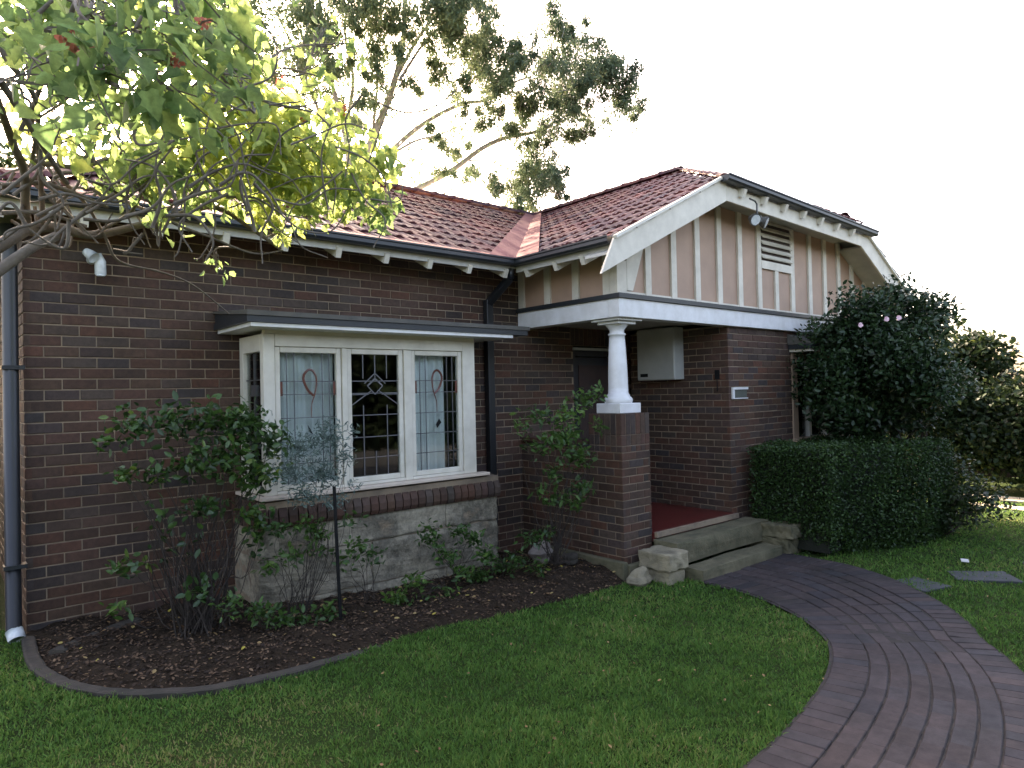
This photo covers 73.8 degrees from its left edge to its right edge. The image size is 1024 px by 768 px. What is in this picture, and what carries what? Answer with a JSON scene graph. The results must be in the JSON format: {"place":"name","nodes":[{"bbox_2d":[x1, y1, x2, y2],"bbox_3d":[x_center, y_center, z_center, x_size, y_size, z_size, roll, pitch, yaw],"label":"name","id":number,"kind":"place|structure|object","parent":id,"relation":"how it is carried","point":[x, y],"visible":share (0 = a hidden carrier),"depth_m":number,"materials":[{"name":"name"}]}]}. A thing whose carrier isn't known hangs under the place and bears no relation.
{"place":"outdoors","nodes":[
{"label":"outdoors","id":0,"kind":"place"},
{"bbox_2d":[0,386,1023,767],"bbox_3d":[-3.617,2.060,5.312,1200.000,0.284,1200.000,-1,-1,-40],"label":"ground","id":1,"kind":"structure","parent":0,"point":[1014,490],"depth_m":4.24,"materials":[{"name":"green plant"}]},
{"bbox_2d":[0,140,48,180],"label":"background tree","id":2,"kind":"object","parent":1,"relation":"on","point":[7,162],"visible":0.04,"depth_m":11.53,"materials":[{"name":"green plant"}]},
{"bbox_2d":[49,617,142,654],"bbox_3d":[-3.022,1.967,5.328,0.237,0.222,1.208,-2,-1,20],"label":"garden edging","id":3,"kind":"object","parent":1,"relation":"on","point":[62,649],"visible":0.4,"depth_m":5.13,"materials":[{"name":"concrete"}]},
{"bbox_2d":[21,635,380,699],"bbox_3d":[-1.974,1.986,4.785,3.273,0.277,1.286,-1,-1,-9],"label":"garden edging","id":4,"kind":"object","parent":1,"relation":"on","point":[33,660],"visible":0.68,"depth_m":4.29,"materials":[{"name":"concrete"}]},
{"bbox_2d":[0,0,457,313],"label":"mulberry tree","id":5,"kind":"object","parent":1,"relation":"on","point":[88,52],"visible":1,"depth_m":2.98,"materials":[{"name":"green plant"}]},
{"bbox_2d":[26,549,625,688],"bbox_3d":[-1.088,1.971,6.152,5.340,0.319,2.190,-1,-1,-40],"label":"garden bed","id":6,"kind":"object","parent":1,"relation":"on","point":[269,655],"visible":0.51,"depth_m":5.15,"materials":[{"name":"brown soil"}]},
{"bbox_2d":[91,390,294,631],"bbox_3d":[-2.376,0.954,5.223,1.405,1.822,0.720,-1,-1,-40],"label":"shrub","id":7,"kind":"object","parent":6,"relation":"on","point":[246,421],"visible":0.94,"depth_m":5.20,"materials":[{"name":"green plant"}]},
{"bbox_2d":[141,474,256,638],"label":"bare twigs","id":8,"kind":"object","parent":6,"relation":"on","point":[198,620],"visible":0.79,"depth_m":5.12,"materials":[{"name":"brown plant"}]},
{"bbox_2d":[207,587,345,630],"bbox_3d":[-1.785,1.718,5.253,1.017,0.456,0.320,-1,-1,-40],"label":"bed plant","id":9,"kind":"object","parent":6,"relation":"on","point":[259,611],"visible":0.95,"depth_m":5.18,"materials":[{"name":"green plant"}]},
{"bbox_2d":[249,512,334,614],"bbox_3d":[-1.750,1.449,5.545,0.735,0.808,0.279,-1,-1,-40],"label":"bed plant","id":10,"kind":"object","parent":6,"relation":"on","point":[278,533],"visible":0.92,"depth_m":5.53,"materials":[{"name":"green plant"}]},
{"bbox_2d":[263,414,362,613],"bbox_3d":[-1.618,1.051,5.613,0.847,1.599,0.381,-1,-1,-40],"label":"shrub","id":11,"kind":"object","parent":6,"relation":"on","point":[319,473],"visible":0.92,"depth_m":5.60,"materials":[{"name":"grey plant"}]},
{"bbox_2d":[36,549,615,675],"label":"fallen leaves","id":12,"kind":"object","parent":6,"relation":"on","point":[155,670],"visible":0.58,"depth_m":5.50,"materials":[{"name":"brown plant"}]},
{"bbox_2d":[332,486,342,619],"bbox_3d":[-1.400,1.407,5.483,0.062,1.171,0.037,-1,-1,-40],"label":"garden stake","id":13,"kind":"object","parent":6,"relation":"in","point":[337,552],"visible":0.79,"depth_m":5.47,"materials":[{"name":"black metal"}]},
{"bbox_2d":[331,510,387,600],"bbox_3d":[-1.290,1.458,5.817,0.316,0.776,0.531,-2,-1,33],"label":"bed plant","id":14,"kind":"object","parent":6,"relation":"on","point":[362,548],"visible":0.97,"depth_m":5.79,"materials":[{"name":"green plant"}]},
{"bbox_2d":[380,570,461,605],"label":"bed plant","id":15,"kind":"object","parent":6,"relation":"on","point":[399,598],"visible":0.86,"depth_m":6.07,"materials":[{"name":"green plant"}]},
{"bbox_2d":[414,518,488,576],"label":"bed plant","id":16,"kind":"object","parent":6,"relation":"on","point":[459,531],"visible":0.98,"depth_m":6.55,"materials":[{"name":"green plant"}]},
{"bbox_2d":[450,543,514,585],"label":"bed plant","id":17,"kind":"object","parent":6,"relation":"on","point":[487,555],"visible":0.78,"depth_m":6.72,"materials":[{"name":"green plant"}]},
{"bbox_2d":[504,524,569,577],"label":"bed plant","id":18,"kind":"object","parent":6,"relation":"on","point":[537,537],"visible":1,"depth_m":6.81,"materials":[{"name":"green plant"}]},
{"bbox_2d":[528,540,553,563],"bbox_3d":[0.319,1.830,7.445,0.331,0.259,0.243,-1,-1,-40],"label":"rock","id":19,"kind":"object","parent":6,"relation":"on","point":[534,551],"visible":0.59,"depth_m":7.35,"materials":[{"name":"grey stone"}]},
{"bbox_2d":[509,379,609,565],"bbox_3d":[0.551,0.912,7.029,1.124,1.920,0.565,-1,-1,-26],"label":"shrub","id":20,"kind":"object","parent":6,"relation":"on","point":[562,439],"visible":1,"depth_m":7.04,"materials":[{"name":"green plant"}]},
{"bbox_2d":[562,552,577,564],"bbox_3d":[0.642,1.903,7.432,0.188,0.127,0.175,-1,-1,-8],"label":"rock","id":21,"kind":"object","parent":6,"relation":"on","point":[572,557],"visible":0.85,"depth_m":7.37,"materials":[{"name":"stone"}]},
{"bbox_2d":[214,0,656,214],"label":"gum tree","id":22,"kind":"object","parent":1,"relation":"on","point":[473,49],"visible":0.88,"depth_m":12.93,"materials":[{"name":"green plant"}]},
{"bbox_2d":[0,163,910,634],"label":"house","id":23,"kind":"structure","parent":1,"relation":"on","point":[504,311],"depth_m":7.19,"materials":[{"name":"brick"}]},
{"bbox_2d":[5,626,25,643],"bbox_3d":[-3.722,1.888,5.114,0.127,0.145,0.145,-1,-1,-40],"label":"drain collar","id":24,"kind":"object","parent":23,"relation":"attached to","point":[13,635],"visible":0.87,"depth_m":5.08,"materials":[{"name":"plastic"}]},
{"bbox_2d":[82,248,106,276],"bbox_3d":[-3.356,-0.974,5.478,0.171,0.209,0.220,-1,-1,-40],"label":"wall spotlight","id":25,"kind":"object","parent":23,"relation":"attached to","point":[96,260],"depth_m":5.47,"materials":[{"name":"plastic"}]},
{"bbox_2d":[280,353,334,484],"bbox_3d":[-1.903,0.294,6.254,0.540,1.260,0.078,-1,-1,-40],"label":"curtain","id":26,"kind":"object","parent":23,"relation":"hanging from","point":[303,362],"visible":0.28,"depth_m":6.28,"materials":[{"name":"white fabric"}]},
{"bbox_2d":[239,333,476,496],"bbox_3d":[-1.450,0.263,6.817,2.280,1.403,0.594,-1,-1,-40],"label":"bay window","id":27,"kind":"structure","parent":23,"relation":"in","point":[260,353],"depth_m":6.46,"materials":[{"name":"beige paint"}]},
{"bbox_2d":[415,356,444,469],"bbox_3d":[-0.891,0.283,7.118,0.480,1.260,0.079,-1,-1,-40],"label":"curtain","id":28,"kind":"object","parent":23,"relation":"hanging from","point":[435,441],"visible":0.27,"depth_m":7.15,"materials":[{"name":"white fabric"}]},
{"bbox_2d":[572,347,608,445],"bbox_3d":[1.174,0.595,9.500,0.950,2.180,0.120,-1,-1,-40],"label":"front door","id":29,"kind":"structure","parent":23,"relation":"in","point":[587,370],"depth_m":9.42,"materials":[{"name":"paint"}]},
{"bbox_2d":[637,327,683,380],"bbox_3d":[2.038,-0.406,9.409,0.228,0.710,0.630,-1,-1,-40],"label":"meter box","id":30,"kind":"object","parent":23,"relation":"attached to","point":[660,354],"visible":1,"depth_m":9.27,"materials":[{"name":"metal"}]},
{"bbox_2d":[637,328,673,379],"bbox_3d":[1.958,-0.405,9.341,0.007,0.680,0.610,-1,-1,-40],"label":"box door","id":31,"kind":"structure","parent":30,"relation":"in","point":[655,355],"depth_m":9.33,"materials":[{"name":"metal"}]},
{"bbox_2d":[715,370,719,391],"bbox_3d":[2.661,-0.043,8.844,0.021,0.280,0.060,-1,-1,-40],"label":"door bell","id":32,"kind":"object","parent":23,"relation":"attached to","point":[717,374],"depth_m":8.83,"materials":[{"name":"black metal"}]},
{"bbox_2d":[731,387,747,398],"bbox_3d":[2.961,0.116,8.857,0.360,0.150,0.029,-1,-1,-40],"label":"wall plaque","id":33,"kind":"object","parent":23,"relation":"attached to","point":[737,393],"depth_m":8.84,"materials":[{"name":"white paint"}]},
{"bbox_2d":[748,198,768,228],"bbox_3d":[2.945,-2.037,8.152,0.382,0.333,0.150,-1,-1,-40],"label":"security light","id":34,"kind":"object","parent":23,"relation":"attached to","point":[754,219],"visible":1,"depth_m":8.08,"materials":[{"name":"grey metal"}]},
{"bbox_2d":[790,352,839,441],"bbox_3d":[4.700,0.173,10.424,1.920,1.300,0.230,-1,-1,-40],"label":"front window","id":35,"kind":"structure","parent":23,"relation":"in","point":[801,427],"depth_m":10.06,"materials":[{"name":"wood"}]},
{"bbox_2d":[140,576,987,765],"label":"lawn litter","id":36,"kind":"object","parent":1,"relation":"on","point":[439,748],"visible":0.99,"depth_m":4.32,"materials":[{"name":"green plant"}]},
{"bbox_2d":[626,566,652,586],"bbox_3d":[1.335,2.041,7.090,0.315,0.282,0.219,-1,-1,-40],"label":"rock","id":37,"kind":"object","parent":1,"relation":"on","point":[640,576],"visible":0.7,"depth_m":7.02,"materials":[{"name":"stone"}]},
{"bbox_2d":[638,516,803,585],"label":"front steps","id":38,"kind":"structure","parent":1,"relation":"on","point":[667,559],"depth_m":7.71,"materials":[{"name":"stone"}]},
{"bbox_2d":[746,433,956,557],"bbox_3d":[4.475,1.410,8.891,2.439,1.457,1.747,-1,-1,-40],"label":"hedge","id":39,"kind":"object","parent":1,"relation":"on","point":[822,491],"visible":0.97,"depth_m":8.40,"materials":[{"name":"green plant"}]},
{"bbox_2d":[786,271,983,527],"bbox_3d":[5.160,0.283,9.555,2.872,3.555,2.334,-1,-1,-40],"label":"camellia tree","id":40,"kind":"object","parent":1,"relation":"on","point":[885,364],"visible":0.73,"depth_m":9.05,"materials":[{"name":"green plant"}]},
{"bbox_2d":[898,576,951,591],"bbox_3d":[4.151,2.055,6.941,0.415,0.050,0.408,-1,-1,-25],"label":"stepping stone","id":41,"kind":"object","parent":1,"relation":"on","point":[932,586],"visible":0.55,"depth_m":6.89,"materials":[{"name":"stone"}]},
{"bbox_2d":[867,443,1020,535],"bbox_3d":[5.572,1.434,9.143,2.062,1.296,1.609,-1,-1,4],"label":"bush","id":42,"kind":"object","parent":1,"relation":"on","point":[965,500],"visible":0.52,"depth_m":8.80,"materials":[{"name":"green plant"}]},
{"bbox_2d":[884,368,1023,490],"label":"background tree","id":43,"kind":"object","parent":1,"relation":"on","point":[990,435],"visible":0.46,"depth_m":12.56,"materials":[{"name":"green plant"}]},
{"bbox_2d":[901,313,1023,435],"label":"background tree","id":44,"kind":"object","parent":1,"relation":"on","point":[980,349],"visible":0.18,"depth_m":13.87,"materials":[{"name":"green plant"}]},
{"bbox_2d":[948,571,1022,583],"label":"stepping stone","id":45,"kind":"object","parent":1,"relation":"on","point":[998,578],"visible":0.69,"depth_m":7.10,"materials":[{"name":"stone"}]},
{"bbox_2d":[0,0,1023,383],"label":"sky","id":46,"kind":"structure","parent":0,"point":[908,115],"materials":[{"name":"white"}]},
{"bbox_2d":[694,553,1023,767],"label":"path","id":47,"kind":"structure","parent":0,"point":[914,678],"depth_m":4.52,"materials":[{"name":"brick"}]},
{"bbox_2d":[872,226,1023,231],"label":"overhead wire","id":48,"kind":"object","parent":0,"point":[944,229],"visible":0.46,"depth_m":31.16,"materials":[{"name":"black metal"}]},
{"bbox_2d":[897,400,1023,477],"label":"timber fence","id":49,"kind":"object","parent":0,"point":[1003,470],"visible":0.01,"depth_m":14.78,"materials":[{"name":"brown wood"}]},
{"bbox_2d":[950,298,1017,302],"bbox_3d":[22.193,-4.235,32.255,0.022,3.606,37.600,-1,-1,6],"label":"overhead wire","id":50,"kind":"object","parent":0,"point":[988,300],"visible":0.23,"depth_m":31.73,"materials":[{"name":"black metal"}]},
{"bbox_2d":[973,494,1023,510],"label":"path","id":51,"kind":"structure","parent":0,"point":[1017,500],"depth_m":11.54,"materials":[{"name":"white concrete"}]}
]}

